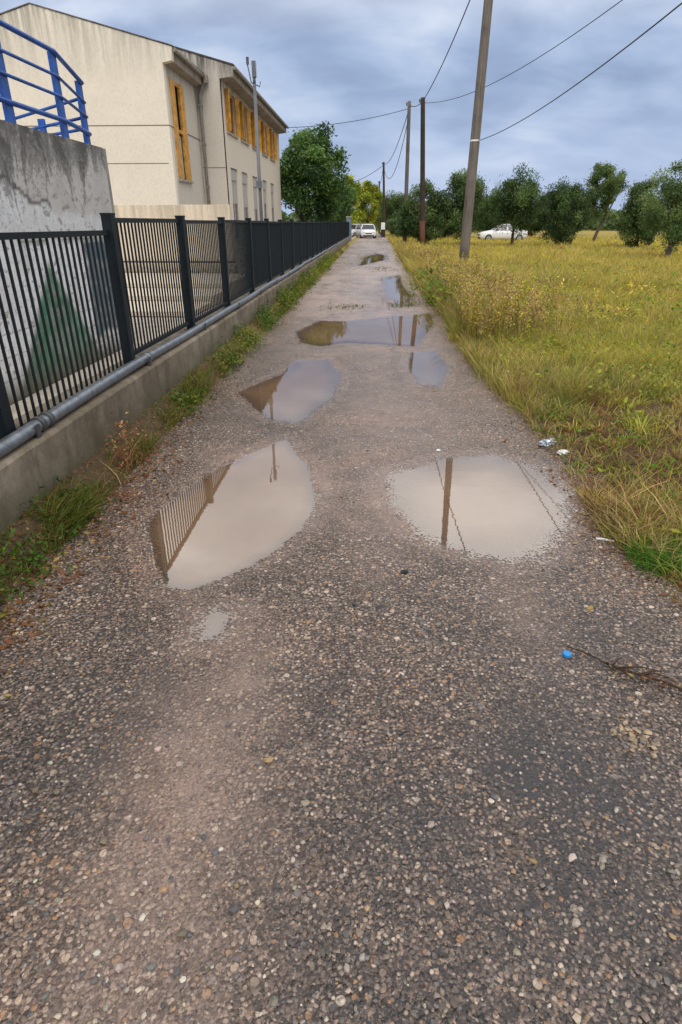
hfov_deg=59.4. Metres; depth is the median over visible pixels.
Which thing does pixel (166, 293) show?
yard steps
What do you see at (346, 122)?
overhead cable
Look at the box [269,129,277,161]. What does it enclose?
window
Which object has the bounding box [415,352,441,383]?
puddle
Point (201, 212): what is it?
yard wall
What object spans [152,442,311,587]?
puddle
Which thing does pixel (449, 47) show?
overhead cable
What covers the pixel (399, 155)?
overhead cable
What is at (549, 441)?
crumpled foil
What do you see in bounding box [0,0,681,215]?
sky
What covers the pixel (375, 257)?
puddle
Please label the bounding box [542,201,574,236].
olive tree
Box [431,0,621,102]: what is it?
overhead cable
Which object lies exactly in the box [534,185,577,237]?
olive tree
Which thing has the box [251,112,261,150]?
window
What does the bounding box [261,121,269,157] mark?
window
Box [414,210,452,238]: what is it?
bush
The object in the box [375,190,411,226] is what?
olive tree
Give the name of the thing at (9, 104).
blue railing
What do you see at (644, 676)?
dead branch
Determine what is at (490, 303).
tall grass
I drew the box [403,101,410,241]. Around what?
utility pole
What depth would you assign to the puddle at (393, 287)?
15.77 m
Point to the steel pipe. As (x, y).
(35, 427)
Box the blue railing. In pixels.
[0,19,91,143]
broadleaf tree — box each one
[280,120,356,221]
[314,179,358,221]
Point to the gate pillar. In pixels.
(349, 219)
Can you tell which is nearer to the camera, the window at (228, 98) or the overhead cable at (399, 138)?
the window at (228, 98)
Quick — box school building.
[0,2,288,260]
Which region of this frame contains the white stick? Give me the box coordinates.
[596,537,613,541]
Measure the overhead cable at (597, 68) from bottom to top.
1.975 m
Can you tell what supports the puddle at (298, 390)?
on the road
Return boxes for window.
[168,77,193,183]
[224,88,240,138]
[231,168,239,241]
[239,101,251,145]
[242,172,248,217]
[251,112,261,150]
[253,177,257,220]
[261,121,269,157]
[263,181,266,217]
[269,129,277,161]
[270,183,273,220]
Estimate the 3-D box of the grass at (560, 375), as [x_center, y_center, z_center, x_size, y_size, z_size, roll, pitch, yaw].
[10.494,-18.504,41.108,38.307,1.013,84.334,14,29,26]
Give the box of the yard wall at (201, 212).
[114,205,235,272]
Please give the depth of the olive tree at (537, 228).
68.63 m
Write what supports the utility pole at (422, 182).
on the ground at (96, 461)
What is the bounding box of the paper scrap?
[556,449,567,454]
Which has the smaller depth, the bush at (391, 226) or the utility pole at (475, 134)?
the utility pole at (475, 134)
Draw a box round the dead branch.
[567,646,681,698]
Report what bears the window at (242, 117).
in the school building
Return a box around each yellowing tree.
[342,173,366,223]
[352,180,385,223]
[371,200,385,234]
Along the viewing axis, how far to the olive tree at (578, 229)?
69.36 m
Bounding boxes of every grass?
[320,234,681,603]
[403,242,633,343]
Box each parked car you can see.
[351,224,361,236]
[359,224,376,237]
[477,224,527,240]
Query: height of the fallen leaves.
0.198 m
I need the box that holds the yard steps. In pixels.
[125,273,245,316]
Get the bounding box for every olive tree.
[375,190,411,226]
[392,178,453,243]
[441,165,495,243]
[471,190,509,234]
[472,208,493,232]
[487,162,553,245]
[513,209,544,236]
[529,173,595,245]
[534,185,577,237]
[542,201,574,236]
[571,213,590,236]
[584,161,629,241]
[614,176,667,246]
[631,159,681,256]
[663,203,675,228]
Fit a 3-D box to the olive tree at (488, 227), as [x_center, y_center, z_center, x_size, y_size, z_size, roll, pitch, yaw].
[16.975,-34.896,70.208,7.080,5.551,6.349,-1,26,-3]
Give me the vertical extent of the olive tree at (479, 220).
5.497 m
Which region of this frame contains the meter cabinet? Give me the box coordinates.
[381,223,384,236]
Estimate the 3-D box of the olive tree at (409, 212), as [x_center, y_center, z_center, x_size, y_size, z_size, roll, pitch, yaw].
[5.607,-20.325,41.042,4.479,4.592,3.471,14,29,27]
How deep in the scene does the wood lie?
132.93 m
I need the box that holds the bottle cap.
[562,650,571,657]
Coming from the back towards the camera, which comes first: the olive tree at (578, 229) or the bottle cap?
the olive tree at (578, 229)
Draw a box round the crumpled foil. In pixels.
[538,438,555,446]
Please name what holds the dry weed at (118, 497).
on the ground at (96, 461)
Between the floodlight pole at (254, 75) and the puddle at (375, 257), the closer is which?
the floodlight pole at (254, 75)
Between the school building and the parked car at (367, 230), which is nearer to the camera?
the school building
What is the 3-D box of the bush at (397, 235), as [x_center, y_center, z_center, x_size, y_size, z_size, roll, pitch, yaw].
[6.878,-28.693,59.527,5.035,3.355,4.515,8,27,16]
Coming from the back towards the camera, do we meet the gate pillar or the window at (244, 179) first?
the gate pillar
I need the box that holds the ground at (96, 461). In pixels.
[0,229,681,598]
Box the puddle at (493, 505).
[401,461,552,552]
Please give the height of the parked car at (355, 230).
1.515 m
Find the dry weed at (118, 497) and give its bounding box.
[86,465,172,520]
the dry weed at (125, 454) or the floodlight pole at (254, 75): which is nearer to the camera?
the dry weed at (125, 454)
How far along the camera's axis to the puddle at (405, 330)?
9.91 m
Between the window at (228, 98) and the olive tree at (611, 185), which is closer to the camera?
the window at (228, 98)
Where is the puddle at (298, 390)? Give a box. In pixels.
[243,360,335,420]
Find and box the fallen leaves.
[0,345,681,696]
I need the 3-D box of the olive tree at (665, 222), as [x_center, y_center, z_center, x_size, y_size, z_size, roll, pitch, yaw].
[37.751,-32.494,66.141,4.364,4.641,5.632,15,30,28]
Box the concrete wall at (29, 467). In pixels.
[0,237,350,531]
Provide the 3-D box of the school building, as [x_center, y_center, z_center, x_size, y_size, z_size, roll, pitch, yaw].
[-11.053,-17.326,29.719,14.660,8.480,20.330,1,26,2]
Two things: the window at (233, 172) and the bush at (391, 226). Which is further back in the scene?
the bush at (391, 226)
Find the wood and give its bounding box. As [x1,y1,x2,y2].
[282,208,619,230]
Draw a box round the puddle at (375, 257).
[359,253,383,265]
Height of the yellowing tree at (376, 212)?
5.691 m
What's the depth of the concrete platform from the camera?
6.48 m
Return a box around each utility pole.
[378,181,379,233]
[382,162,384,236]
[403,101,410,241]
[419,97,424,244]
[459,0,492,261]
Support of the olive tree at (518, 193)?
on the ground at (96, 461)
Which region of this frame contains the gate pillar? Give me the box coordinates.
[346,216,351,240]
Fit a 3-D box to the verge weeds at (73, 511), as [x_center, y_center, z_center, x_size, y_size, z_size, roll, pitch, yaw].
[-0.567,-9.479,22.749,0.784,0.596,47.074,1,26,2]
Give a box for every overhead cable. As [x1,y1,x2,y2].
[289,109,406,127]
[384,126,406,178]
[386,116,406,163]
[423,0,469,100]
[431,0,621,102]
[478,2,681,140]
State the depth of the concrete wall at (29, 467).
4.31 m
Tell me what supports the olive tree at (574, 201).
on the ground at (96, 461)
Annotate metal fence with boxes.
[0,213,348,438]
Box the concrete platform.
[0,119,133,403]
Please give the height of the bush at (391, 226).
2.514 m
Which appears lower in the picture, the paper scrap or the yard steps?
the paper scrap
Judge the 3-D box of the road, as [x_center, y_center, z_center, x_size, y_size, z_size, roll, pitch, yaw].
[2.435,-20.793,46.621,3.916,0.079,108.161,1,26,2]
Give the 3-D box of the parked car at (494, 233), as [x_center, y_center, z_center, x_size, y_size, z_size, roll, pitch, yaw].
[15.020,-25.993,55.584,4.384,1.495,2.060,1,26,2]
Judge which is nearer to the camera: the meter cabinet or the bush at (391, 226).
the bush at (391, 226)
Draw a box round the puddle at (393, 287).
[383,276,413,306]
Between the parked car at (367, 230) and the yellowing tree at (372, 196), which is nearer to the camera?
the parked car at (367, 230)
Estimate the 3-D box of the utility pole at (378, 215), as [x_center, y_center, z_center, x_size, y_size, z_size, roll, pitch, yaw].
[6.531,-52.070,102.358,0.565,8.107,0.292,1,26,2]
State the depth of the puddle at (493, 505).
3.82 m
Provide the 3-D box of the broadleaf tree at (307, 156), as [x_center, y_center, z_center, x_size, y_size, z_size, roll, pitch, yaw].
[-1.885,-22.017,40.740,6.076,8.087,6.575,8,27,16]
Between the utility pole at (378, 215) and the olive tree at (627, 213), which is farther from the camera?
the utility pole at (378, 215)
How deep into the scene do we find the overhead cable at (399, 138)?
45.98 m
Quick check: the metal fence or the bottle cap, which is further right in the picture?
the bottle cap
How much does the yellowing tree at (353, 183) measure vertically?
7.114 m
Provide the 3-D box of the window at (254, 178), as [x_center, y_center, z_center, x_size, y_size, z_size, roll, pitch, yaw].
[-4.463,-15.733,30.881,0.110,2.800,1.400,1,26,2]
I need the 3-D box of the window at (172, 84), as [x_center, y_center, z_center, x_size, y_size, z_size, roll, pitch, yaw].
[-5.777,-13.594,21.475,0.220,3.050,1.700,1,26,2]
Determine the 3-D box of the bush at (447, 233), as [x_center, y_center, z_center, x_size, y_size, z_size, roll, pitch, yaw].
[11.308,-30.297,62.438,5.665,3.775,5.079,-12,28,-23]
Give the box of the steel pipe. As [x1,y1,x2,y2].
[0,237,348,457]
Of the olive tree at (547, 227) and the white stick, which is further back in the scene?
the olive tree at (547, 227)
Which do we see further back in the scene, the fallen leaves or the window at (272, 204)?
the window at (272, 204)
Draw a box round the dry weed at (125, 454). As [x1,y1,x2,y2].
[84,412,184,488]
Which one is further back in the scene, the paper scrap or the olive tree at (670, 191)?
the olive tree at (670, 191)
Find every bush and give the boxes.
[385,216,410,238]
[386,210,415,237]
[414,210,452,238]
[441,222,459,237]
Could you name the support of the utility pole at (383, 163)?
on the ground at (96, 461)
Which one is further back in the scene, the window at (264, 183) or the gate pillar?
the gate pillar
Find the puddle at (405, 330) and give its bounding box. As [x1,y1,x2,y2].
[300,313,435,344]
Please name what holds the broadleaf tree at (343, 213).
on the ground at (96, 461)
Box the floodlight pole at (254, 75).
[246,57,262,220]
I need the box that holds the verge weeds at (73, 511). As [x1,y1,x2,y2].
[0,244,348,627]
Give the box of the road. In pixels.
[0,234,681,1023]
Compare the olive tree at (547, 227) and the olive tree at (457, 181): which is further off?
the olive tree at (547, 227)

